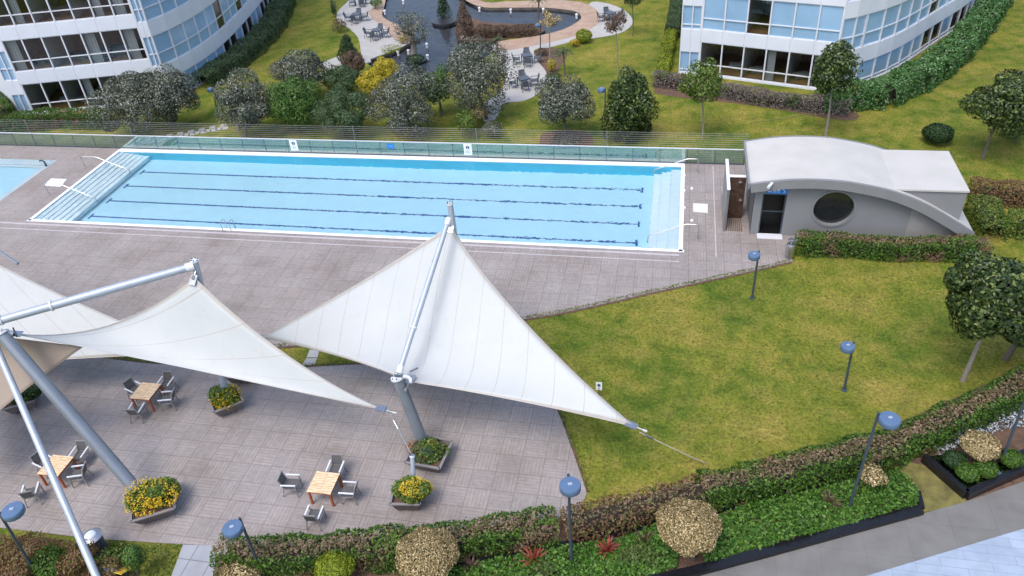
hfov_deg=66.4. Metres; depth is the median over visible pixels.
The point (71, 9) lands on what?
window
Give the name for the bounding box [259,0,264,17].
window
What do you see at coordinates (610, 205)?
pool water
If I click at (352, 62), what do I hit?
shrub
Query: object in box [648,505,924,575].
granite kerb
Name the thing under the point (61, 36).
window
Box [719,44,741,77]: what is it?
window
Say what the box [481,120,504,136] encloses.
shrub
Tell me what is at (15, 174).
paddling pool water
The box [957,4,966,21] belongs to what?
window
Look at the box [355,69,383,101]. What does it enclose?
shrub
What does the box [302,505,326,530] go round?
garden chair
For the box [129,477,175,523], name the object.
planter
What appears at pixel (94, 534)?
litter bin
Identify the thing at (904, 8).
window
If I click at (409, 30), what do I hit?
olive tree
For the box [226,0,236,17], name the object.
window
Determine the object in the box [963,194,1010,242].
hedge
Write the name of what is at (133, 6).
window
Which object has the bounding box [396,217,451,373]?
boom
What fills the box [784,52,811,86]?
window
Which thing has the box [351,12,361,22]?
garden table
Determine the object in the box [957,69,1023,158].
magnolia tree
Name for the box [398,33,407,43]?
shrub
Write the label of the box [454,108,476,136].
shrub
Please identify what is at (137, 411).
garden chair
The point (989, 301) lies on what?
magnolia tree
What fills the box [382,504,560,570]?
hedge
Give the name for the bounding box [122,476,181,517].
planter plants
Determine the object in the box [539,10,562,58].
young tree
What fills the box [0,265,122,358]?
shade sail
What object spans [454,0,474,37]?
conifer
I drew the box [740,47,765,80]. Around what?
window
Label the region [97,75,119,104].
window
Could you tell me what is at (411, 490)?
planter plants
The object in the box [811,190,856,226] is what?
window
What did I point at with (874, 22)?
window
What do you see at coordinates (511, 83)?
garden chair
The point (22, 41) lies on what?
window
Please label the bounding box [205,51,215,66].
window
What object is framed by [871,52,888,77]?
window
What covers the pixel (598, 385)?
lawn sign
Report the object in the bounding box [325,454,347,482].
garden chair
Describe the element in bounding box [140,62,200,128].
olive tree
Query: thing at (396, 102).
olive tree
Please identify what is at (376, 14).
tan curved path
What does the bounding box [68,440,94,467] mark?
garden chair
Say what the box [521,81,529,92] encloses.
garden chair
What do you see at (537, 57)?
garden chair
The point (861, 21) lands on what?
window
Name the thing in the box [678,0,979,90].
office tower
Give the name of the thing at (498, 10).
pond wall
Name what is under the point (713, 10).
window
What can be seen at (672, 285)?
edge grass
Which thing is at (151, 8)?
window
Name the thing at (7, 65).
window
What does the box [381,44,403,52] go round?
shrub
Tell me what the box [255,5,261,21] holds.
window
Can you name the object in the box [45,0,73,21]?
window
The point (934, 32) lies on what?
window
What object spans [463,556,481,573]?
spiky plant
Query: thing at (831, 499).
spiky plant
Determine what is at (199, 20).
window
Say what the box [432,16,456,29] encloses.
planting ring
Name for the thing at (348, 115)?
broadleaf tree
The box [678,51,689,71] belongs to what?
window
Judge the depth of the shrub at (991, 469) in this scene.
28.22 m
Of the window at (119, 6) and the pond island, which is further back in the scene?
the pond island
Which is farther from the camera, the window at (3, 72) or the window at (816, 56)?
the window at (3, 72)
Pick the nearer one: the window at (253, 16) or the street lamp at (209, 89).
the street lamp at (209, 89)
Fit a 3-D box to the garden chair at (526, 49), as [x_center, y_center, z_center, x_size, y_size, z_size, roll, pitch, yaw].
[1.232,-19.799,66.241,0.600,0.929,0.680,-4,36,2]
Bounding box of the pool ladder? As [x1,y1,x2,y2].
[220,219,235,231]
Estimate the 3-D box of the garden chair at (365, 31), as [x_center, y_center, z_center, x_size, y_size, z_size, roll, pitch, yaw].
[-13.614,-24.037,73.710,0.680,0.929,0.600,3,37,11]
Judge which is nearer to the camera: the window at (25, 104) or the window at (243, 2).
the window at (25, 104)
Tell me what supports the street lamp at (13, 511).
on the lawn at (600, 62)
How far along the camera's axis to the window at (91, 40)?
61.49 m
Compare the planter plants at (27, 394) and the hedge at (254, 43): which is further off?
the hedge at (254, 43)
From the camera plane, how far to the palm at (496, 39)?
67.70 m
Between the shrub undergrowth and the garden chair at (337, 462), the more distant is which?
the garden chair at (337, 462)
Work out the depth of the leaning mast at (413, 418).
30.19 m
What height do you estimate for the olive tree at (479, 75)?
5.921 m
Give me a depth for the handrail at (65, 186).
51.27 m
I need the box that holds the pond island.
[455,17,544,43]
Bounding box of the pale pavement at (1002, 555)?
[867,529,1023,575]
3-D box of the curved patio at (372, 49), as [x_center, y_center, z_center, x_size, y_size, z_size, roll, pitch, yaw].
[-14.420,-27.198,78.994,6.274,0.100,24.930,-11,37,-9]
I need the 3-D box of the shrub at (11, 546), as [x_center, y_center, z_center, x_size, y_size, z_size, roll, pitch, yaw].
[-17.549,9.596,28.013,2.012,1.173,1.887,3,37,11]
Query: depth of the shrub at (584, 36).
68.30 m
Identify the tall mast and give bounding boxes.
[190,257,227,391]
[446,201,456,233]
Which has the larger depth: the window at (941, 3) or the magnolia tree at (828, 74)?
the window at (941, 3)
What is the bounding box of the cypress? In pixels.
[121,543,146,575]
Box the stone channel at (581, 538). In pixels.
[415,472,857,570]
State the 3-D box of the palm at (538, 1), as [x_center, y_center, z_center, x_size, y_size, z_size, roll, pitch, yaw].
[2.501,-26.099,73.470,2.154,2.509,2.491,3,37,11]
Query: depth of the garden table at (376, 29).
73.31 m
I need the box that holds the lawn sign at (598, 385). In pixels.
[596,382,601,389]
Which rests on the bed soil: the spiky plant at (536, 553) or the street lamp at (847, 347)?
the spiky plant at (536, 553)
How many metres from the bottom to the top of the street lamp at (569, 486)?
4.758 m
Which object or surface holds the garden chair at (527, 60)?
on the garden patio at (514, 94)
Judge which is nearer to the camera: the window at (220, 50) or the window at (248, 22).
the window at (220, 50)
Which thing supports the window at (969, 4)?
in the office tower at (882, 37)
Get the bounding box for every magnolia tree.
[599,65,659,143]
[810,39,863,136]
[943,250,1023,382]
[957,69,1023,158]
[1002,343,1023,360]
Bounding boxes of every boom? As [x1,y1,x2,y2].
[0,262,194,325]
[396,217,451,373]
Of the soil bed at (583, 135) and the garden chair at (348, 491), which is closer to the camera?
the garden chair at (348, 491)
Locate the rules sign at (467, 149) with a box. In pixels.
[463,144,471,154]
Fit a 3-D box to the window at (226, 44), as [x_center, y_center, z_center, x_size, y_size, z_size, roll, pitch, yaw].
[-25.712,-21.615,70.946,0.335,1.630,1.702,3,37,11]
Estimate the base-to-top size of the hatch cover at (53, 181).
0.046 m
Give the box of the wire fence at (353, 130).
[0,120,748,159]
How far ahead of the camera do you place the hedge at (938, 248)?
39.65 m
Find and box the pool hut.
[743,135,974,242]
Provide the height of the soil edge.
0.096 m
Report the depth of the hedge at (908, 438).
28.93 m
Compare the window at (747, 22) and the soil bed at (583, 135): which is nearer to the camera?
the soil bed at (583, 135)
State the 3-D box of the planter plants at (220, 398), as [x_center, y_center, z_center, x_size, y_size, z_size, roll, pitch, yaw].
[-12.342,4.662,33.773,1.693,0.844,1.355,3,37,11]
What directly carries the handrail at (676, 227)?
on the pool deck
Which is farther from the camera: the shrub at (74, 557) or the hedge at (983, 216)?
the hedge at (983, 216)
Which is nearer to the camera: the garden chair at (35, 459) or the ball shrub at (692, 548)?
the ball shrub at (692, 548)
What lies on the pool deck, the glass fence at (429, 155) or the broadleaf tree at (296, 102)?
the glass fence at (429, 155)
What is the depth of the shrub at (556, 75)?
61.61 m
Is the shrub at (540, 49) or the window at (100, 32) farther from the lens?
the shrub at (540, 49)
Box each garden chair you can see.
[18,481,45,508]
[29,451,51,478]
[66,461,93,487]
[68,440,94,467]
[122,377,140,403]
[124,402,149,423]
[156,371,178,395]
[157,387,180,411]
[277,470,302,497]
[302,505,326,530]
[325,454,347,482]
[338,479,361,505]
[350,16,357,24]
[362,27,370,38]
[369,32,377,41]
[376,23,383,32]
[381,27,390,37]
[507,76,516,88]
[511,52,519,61]
[518,69,525,83]
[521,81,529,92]
[523,47,529,52]
[523,57,530,68]
[531,73,539,81]
[534,50,541,63]
[596,11,604,22]
[603,6,609,15]
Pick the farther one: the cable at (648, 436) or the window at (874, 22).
the window at (874, 22)
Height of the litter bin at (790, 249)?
1.130 m
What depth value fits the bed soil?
27.76 m
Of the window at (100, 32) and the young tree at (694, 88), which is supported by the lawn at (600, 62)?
the young tree at (694, 88)
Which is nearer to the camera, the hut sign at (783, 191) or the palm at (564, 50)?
the hut sign at (783, 191)
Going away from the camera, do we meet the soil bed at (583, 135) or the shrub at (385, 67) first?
the soil bed at (583, 135)
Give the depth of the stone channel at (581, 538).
27.71 m
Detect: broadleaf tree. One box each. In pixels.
[264,74,323,131]
[307,86,374,136]
[318,64,362,99]
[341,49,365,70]
[422,63,449,114]
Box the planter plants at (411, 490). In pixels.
[390,475,433,504]
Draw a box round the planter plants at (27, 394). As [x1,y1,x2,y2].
[9,385,41,404]
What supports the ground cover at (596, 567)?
on the bed soil
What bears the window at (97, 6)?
in the apartment tower at (188, 36)
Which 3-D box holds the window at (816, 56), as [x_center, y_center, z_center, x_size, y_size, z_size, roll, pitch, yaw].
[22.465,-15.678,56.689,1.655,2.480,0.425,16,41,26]
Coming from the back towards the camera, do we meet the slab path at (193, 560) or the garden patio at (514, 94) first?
the garden patio at (514, 94)
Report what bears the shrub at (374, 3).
on the lawn at (600, 62)
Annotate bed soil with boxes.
[213,367,1023,575]
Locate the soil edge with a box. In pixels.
[113,262,792,491]
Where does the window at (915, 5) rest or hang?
in the office tower at (882, 37)
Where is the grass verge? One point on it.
(936, 491)
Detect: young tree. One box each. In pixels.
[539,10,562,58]
[604,10,626,74]
[624,0,642,35]
[678,57,727,138]
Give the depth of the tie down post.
29.03 m
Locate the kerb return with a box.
[917,491,924,509]
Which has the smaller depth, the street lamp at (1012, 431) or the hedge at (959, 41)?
the street lamp at (1012, 431)
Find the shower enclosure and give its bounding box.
[722,159,745,230]
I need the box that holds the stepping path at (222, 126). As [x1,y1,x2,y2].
[128,124,227,145]
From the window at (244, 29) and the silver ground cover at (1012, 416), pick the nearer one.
the silver ground cover at (1012, 416)
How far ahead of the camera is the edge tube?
32.85 m
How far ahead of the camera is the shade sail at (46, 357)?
30.34 m
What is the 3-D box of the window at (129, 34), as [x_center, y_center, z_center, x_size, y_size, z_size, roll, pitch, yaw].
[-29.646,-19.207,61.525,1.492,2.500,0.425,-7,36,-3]
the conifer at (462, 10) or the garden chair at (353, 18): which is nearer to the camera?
the conifer at (462, 10)
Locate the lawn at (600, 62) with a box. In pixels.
[0,0,1023,575]
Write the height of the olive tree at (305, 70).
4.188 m
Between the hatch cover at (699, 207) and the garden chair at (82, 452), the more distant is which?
the hatch cover at (699, 207)
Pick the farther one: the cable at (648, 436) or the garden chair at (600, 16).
the garden chair at (600, 16)
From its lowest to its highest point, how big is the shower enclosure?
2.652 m
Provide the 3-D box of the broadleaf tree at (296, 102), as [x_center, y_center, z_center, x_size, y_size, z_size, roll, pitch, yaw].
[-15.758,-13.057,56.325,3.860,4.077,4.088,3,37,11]
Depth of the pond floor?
76.57 m
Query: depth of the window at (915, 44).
60.80 m
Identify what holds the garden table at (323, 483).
on the pool deck
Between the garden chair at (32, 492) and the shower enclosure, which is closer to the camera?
the garden chair at (32, 492)
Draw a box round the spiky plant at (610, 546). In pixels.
[595,535,622,559]
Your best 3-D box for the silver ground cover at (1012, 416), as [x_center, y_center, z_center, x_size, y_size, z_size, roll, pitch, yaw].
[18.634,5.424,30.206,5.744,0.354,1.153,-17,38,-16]
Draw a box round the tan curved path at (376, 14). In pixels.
[369,0,409,43]
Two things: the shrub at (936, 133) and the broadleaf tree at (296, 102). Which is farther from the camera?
the broadleaf tree at (296, 102)
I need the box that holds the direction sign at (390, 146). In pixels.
[387,144,393,148]
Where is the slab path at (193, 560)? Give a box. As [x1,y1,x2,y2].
[171,545,214,575]
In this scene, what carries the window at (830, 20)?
in the office tower at (882, 37)
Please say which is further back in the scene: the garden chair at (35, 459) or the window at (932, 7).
the window at (932, 7)
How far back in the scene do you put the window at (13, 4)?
59.34 m
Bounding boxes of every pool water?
[0,159,55,200]
[35,152,680,248]
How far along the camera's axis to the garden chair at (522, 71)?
62.19 m
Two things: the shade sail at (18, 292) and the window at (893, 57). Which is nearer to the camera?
the shade sail at (18, 292)
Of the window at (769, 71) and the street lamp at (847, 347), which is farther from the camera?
the window at (769, 71)
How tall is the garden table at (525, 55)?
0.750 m
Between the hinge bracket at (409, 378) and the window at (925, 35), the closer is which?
the hinge bracket at (409, 378)
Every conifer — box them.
[337,34,358,61]
[436,0,452,18]
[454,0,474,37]
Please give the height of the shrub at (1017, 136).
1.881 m
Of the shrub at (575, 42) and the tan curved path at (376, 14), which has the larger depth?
the tan curved path at (376, 14)
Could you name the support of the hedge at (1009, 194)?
on the lawn at (600, 62)
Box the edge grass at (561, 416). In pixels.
[113,357,591,491]
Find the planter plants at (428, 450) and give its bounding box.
[405,436,449,467]
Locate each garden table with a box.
[37,454,79,487]
[130,382,165,411]
[307,471,342,506]
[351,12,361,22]
[371,28,381,38]
[517,75,530,86]
[521,52,532,64]
[603,10,615,21]
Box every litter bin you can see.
[83,528,107,556]
[785,238,795,258]
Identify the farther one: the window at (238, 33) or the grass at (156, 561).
the window at (238, 33)
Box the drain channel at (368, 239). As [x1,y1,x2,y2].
[0,166,716,261]
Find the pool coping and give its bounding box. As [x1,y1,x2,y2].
[27,148,684,251]
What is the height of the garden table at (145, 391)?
0.754 m
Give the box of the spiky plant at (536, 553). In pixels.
[520,545,547,566]
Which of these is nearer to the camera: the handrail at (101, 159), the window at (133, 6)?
the handrail at (101, 159)
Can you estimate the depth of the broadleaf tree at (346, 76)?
60.55 m
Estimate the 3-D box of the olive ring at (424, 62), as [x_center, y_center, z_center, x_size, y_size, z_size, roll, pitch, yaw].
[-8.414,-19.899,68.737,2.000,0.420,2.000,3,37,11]
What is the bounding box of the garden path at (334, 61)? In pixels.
[323,55,370,70]
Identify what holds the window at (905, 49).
in the office tower at (882, 37)
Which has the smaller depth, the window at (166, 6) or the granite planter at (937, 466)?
the granite planter at (937, 466)
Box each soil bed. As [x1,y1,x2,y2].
[536,48,566,74]
[539,131,593,147]
[654,84,858,120]
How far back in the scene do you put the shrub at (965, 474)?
28.16 m
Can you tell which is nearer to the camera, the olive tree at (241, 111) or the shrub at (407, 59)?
the olive tree at (241, 111)
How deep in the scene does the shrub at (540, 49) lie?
66.81 m
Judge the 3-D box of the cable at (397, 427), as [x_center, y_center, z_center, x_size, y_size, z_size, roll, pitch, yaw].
[-4.165,5.507,29.415,0.072,0.746,1.754,-22,39,-22]
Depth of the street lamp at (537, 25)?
66.95 m
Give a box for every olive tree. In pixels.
[83,70,167,134]
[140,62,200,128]
[213,67,280,136]
[267,48,332,94]
[363,61,441,140]
[390,10,431,57]
[440,34,520,119]
[533,74,596,137]
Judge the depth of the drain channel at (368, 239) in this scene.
44.92 m
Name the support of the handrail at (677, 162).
on the pool deck
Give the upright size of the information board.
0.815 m
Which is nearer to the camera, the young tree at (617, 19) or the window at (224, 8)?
the young tree at (617, 19)
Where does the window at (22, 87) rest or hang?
in the apartment tower at (188, 36)
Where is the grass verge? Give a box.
[886,462,965,511]
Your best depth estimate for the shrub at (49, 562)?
27.36 m
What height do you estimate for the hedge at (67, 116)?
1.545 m
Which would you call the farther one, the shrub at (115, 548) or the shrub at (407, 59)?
the shrub at (407, 59)
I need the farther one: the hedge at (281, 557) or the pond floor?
the pond floor
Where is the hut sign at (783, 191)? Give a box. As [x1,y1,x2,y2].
[766,189,787,193]
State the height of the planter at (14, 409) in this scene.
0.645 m
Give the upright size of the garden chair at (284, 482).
0.929 m
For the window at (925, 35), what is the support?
in the office tower at (882, 37)
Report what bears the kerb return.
on the grass verge
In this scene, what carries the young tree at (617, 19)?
on the lawn at (600, 62)
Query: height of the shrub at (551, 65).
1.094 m
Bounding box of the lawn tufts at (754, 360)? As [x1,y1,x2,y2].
[537,264,984,484]
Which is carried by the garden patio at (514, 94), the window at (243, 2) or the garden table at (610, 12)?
the garden table at (610, 12)
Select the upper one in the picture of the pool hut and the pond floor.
the pond floor
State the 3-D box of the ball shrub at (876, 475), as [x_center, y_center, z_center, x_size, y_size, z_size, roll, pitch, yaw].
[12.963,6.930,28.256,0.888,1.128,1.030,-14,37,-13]
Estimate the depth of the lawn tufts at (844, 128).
53.09 m
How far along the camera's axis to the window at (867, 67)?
57.43 m
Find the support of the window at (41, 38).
in the apartment tower at (188, 36)
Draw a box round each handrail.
[44,183,94,197]
[80,156,127,169]
[648,224,698,239]
[653,158,698,172]
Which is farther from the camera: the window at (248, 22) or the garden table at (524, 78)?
the window at (248, 22)
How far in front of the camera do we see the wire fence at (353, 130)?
53.15 m
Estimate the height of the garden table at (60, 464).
0.754 m
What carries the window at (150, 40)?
in the apartment tower at (188, 36)
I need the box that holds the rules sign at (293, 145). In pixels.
[289,140,298,150]
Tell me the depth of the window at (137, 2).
60.08 m
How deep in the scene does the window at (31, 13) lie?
59.33 m
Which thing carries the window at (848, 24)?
in the office tower at (882, 37)
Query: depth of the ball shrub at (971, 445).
28.42 m
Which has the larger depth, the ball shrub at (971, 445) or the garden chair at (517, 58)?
the garden chair at (517, 58)
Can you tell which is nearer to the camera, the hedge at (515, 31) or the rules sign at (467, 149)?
the rules sign at (467, 149)
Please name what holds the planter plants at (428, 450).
in the planter at (435, 467)
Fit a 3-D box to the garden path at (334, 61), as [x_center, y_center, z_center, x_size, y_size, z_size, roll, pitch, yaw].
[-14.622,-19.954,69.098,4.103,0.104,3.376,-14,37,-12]
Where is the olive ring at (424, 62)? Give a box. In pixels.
[405,55,427,67]
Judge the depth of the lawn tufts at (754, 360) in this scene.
34.78 m
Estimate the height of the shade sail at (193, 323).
4.781 m
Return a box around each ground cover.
[398,467,919,575]
[934,404,1023,454]
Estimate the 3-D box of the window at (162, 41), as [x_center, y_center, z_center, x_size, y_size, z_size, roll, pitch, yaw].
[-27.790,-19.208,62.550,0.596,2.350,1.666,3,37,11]
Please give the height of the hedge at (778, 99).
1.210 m
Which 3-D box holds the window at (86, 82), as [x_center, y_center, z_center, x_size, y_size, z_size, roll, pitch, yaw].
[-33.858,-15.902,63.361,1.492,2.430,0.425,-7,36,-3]
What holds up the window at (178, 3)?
in the apartment tower at (188, 36)
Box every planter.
[1,383,35,414]
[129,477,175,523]
[206,383,243,416]
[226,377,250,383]
[388,479,423,510]
[403,435,453,472]
[921,418,1023,499]
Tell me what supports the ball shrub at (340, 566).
on the bed soil
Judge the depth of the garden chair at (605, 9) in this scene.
73.88 m
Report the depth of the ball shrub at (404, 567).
25.80 m
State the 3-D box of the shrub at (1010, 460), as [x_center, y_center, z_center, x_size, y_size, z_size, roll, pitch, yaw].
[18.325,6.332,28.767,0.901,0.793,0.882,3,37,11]
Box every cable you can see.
[390,414,411,454]
[639,432,705,463]
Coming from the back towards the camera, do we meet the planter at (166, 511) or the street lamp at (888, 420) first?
the planter at (166, 511)
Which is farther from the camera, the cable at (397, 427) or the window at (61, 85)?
the window at (61, 85)
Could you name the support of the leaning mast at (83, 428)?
on the pool deck
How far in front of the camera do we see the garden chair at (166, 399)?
34.21 m
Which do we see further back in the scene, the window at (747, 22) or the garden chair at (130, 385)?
the window at (747, 22)
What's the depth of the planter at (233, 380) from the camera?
35.24 m
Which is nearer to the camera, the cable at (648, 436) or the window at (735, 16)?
the cable at (648, 436)
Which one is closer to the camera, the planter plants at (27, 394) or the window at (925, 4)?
the planter plants at (27, 394)
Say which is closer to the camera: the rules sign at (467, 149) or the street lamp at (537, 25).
the rules sign at (467, 149)
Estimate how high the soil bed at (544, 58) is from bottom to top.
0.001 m
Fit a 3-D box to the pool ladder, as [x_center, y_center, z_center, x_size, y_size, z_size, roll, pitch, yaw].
[-16.888,-3.481,46.782,0.598,1.431,0.554,3,37,11]
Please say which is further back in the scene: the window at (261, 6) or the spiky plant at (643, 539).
the window at (261, 6)
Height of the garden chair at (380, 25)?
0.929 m
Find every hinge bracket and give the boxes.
[0,327,17,335]
[394,367,417,382]
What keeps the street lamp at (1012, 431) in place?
in the granite planter at (937, 466)
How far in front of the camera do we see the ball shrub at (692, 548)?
25.41 m
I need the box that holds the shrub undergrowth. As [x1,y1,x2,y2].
[0,533,135,575]
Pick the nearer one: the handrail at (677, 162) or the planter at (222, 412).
the planter at (222, 412)
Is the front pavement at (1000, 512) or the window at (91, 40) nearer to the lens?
the front pavement at (1000, 512)
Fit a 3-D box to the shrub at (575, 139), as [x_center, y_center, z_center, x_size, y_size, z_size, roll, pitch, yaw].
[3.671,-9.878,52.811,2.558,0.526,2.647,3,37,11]
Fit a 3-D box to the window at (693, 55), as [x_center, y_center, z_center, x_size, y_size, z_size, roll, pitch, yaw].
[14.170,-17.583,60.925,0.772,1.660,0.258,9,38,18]
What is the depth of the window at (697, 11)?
58.90 m
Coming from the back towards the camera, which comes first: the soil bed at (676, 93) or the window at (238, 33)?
the window at (238, 33)
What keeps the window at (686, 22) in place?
in the office tower at (882, 37)
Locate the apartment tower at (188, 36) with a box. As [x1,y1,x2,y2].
[0,0,274,113]
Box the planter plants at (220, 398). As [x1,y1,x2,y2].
[208,383,245,409]
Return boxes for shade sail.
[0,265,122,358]
[0,338,81,409]
[12,268,396,414]
[261,224,647,432]
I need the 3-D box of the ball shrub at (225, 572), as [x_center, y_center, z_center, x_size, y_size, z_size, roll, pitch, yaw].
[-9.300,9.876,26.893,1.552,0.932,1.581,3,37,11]
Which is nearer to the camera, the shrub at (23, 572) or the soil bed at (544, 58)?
the shrub at (23, 572)
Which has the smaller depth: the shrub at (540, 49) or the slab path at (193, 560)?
the slab path at (193, 560)
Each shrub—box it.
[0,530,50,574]
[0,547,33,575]
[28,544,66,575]
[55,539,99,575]
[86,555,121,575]
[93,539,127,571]
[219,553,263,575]
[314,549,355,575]
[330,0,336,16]
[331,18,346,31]
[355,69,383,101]
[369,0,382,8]
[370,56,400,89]
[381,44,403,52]
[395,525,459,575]
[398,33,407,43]
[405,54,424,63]
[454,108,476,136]
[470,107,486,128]
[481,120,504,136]
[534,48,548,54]
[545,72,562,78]
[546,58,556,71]
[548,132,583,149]
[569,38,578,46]
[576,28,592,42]
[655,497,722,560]
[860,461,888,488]
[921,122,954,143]
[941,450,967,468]
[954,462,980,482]
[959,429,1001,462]
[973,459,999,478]
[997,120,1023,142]
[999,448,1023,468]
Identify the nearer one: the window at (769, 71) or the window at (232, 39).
the window at (769, 71)
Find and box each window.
[0,51,17,80]
[0,58,10,80]
[1,39,33,71]
[3,0,33,25]
[11,95,24,112]
[18,94,32,113]
[20,37,52,70]
[21,83,47,112]
[24,0,53,23]
[40,35,71,68]
[40,81,66,107]
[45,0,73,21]
[59,79,88,108]
[60,33,91,66]
[66,0,93,19]
[78,77,104,106]
[79,31,110,64]
[87,0,112,17]
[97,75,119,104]
[99,29,129,62]
[108,0,132,15]
[119,28,148,60]
[129,0,140,22]
[134,0,146,21]
[140,0,162,20]
[142,37,155,66]
[147,37,161,65]
[152,30,176,64]
[158,0,176,14]
[168,23,189,57]
[174,0,188,7]
[181,17,200,50]
[182,65,198,86]
[193,10,210,43]
[195,58,207,82]
[203,5,218,36]
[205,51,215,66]
[211,0,225,30]
[215,44,223,58]
[218,0,231,23]
[222,39,232,53]
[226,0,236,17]
[229,33,236,51]
[233,0,242,12]
[235,26,242,43]
[240,0,246,6]
[241,21,247,41]
[246,16,252,33]
[250,10,257,28]
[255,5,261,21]
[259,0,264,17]
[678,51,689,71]
[681,5,692,28]
[688,52,699,72]
[691,6,702,29]
[698,42,721,67]
[701,0,725,30]
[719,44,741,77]
[723,0,748,33]
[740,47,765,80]
[745,0,770,35]
[762,49,786,83]
[768,1,795,38]
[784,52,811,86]
[791,3,819,40]
[807,54,819,87]
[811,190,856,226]
[815,5,845,42]
[840,17,856,49]
[851,14,868,49]
[856,58,874,79]
[862,9,884,46]
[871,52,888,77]
[879,3,900,41]
[885,46,901,71]
[893,0,911,35]
[897,39,912,65]
[906,0,921,28]
[908,34,921,58]
[917,0,930,22]
[918,27,931,51]
[927,0,937,16]
[927,21,940,45]
[936,0,946,9]
[937,15,950,38]
[947,9,959,32]
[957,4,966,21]
[964,0,972,17]
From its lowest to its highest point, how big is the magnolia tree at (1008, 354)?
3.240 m
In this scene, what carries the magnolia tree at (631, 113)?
on the lawn at (600, 62)
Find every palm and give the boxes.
[489,35,503,51]
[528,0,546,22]
[547,47,579,75]
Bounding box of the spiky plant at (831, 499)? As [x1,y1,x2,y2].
[817,489,842,508]
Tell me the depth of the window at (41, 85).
63.09 m
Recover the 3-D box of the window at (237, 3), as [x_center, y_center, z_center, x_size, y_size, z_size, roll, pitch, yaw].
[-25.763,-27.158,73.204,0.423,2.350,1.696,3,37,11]
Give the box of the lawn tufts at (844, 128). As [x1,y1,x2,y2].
[528,39,1023,172]
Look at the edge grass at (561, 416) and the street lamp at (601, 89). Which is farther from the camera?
the street lamp at (601, 89)
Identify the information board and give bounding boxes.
[103,565,132,575]
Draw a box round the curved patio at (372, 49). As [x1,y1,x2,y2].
[337,0,406,59]
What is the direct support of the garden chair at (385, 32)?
on the curved patio at (372, 49)
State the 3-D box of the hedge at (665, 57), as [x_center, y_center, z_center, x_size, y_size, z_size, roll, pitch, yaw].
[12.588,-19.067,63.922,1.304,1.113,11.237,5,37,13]
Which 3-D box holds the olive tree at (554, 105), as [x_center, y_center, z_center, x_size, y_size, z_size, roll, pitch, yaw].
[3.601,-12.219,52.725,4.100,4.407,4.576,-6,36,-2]
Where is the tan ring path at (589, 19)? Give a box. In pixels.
[466,0,600,50]
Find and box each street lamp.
[0,501,36,573]
[207,87,219,117]
[222,517,265,575]
[535,23,540,47]
[559,473,580,560]
[598,87,605,137]
[748,250,759,298]
[840,341,854,391]
[846,411,900,506]
[1001,400,1023,462]
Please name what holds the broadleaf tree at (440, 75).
on the lawn at (600, 62)
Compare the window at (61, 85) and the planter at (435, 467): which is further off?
the window at (61, 85)
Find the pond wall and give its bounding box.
[368,1,580,65]
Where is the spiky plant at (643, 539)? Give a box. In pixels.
[634,529,656,552]
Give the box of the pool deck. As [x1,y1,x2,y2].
[0,145,798,553]
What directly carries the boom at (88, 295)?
attached to the tall mast at (194, 261)
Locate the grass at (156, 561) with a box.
[142,543,180,575]
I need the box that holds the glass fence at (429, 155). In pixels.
[0,132,743,164]
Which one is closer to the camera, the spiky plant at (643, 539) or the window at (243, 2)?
the spiky plant at (643, 539)
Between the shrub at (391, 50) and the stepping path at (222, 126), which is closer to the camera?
the stepping path at (222, 126)
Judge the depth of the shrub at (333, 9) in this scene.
79.51 m
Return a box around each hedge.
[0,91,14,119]
[0,106,119,135]
[191,0,295,87]
[209,522,404,575]
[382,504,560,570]
[472,22,538,38]
[559,473,720,544]
[650,69,851,116]
[653,28,677,81]
[664,0,682,35]
[693,363,1023,515]
[794,228,994,262]
[814,0,1014,114]
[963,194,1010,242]
[967,176,1023,208]
[1007,208,1023,240]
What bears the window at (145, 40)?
in the apartment tower at (188, 36)
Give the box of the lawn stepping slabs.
[303,350,318,364]
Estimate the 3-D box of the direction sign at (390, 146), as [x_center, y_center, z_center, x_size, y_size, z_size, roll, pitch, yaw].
[-8.217,-9.577,52.903,0.500,0.340,0.019,3,37,11]
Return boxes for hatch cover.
[43,178,66,186]
[693,203,707,212]
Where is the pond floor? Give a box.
[370,0,579,82]
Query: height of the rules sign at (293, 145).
0.780 m
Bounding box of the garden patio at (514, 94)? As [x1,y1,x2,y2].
[483,2,632,121]
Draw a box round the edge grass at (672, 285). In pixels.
[274,259,788,345]
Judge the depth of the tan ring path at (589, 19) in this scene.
74.55 m
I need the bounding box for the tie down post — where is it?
[409,453,415,475]
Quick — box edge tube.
[0,250,18,264]
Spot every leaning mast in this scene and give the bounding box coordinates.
[0,329,140,494]
[391,373,426,441]
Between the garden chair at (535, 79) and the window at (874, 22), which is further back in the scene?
the garden chair at (535, 79)
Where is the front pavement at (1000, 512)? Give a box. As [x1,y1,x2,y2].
[702,481,1023,575]
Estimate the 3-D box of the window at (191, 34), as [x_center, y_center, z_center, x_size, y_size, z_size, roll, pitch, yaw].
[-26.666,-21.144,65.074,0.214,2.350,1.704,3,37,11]
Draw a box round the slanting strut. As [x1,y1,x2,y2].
[0,347,100,575]
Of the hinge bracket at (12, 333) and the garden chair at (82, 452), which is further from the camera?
the garden chair at (82, 452)
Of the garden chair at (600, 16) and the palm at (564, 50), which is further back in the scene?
the garden chair at (600, 16)
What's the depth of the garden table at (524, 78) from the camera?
61.19 m
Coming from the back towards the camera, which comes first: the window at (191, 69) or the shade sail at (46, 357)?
the window at (191, 69)
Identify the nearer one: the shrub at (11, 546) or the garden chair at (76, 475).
the shrub at (11, 546)

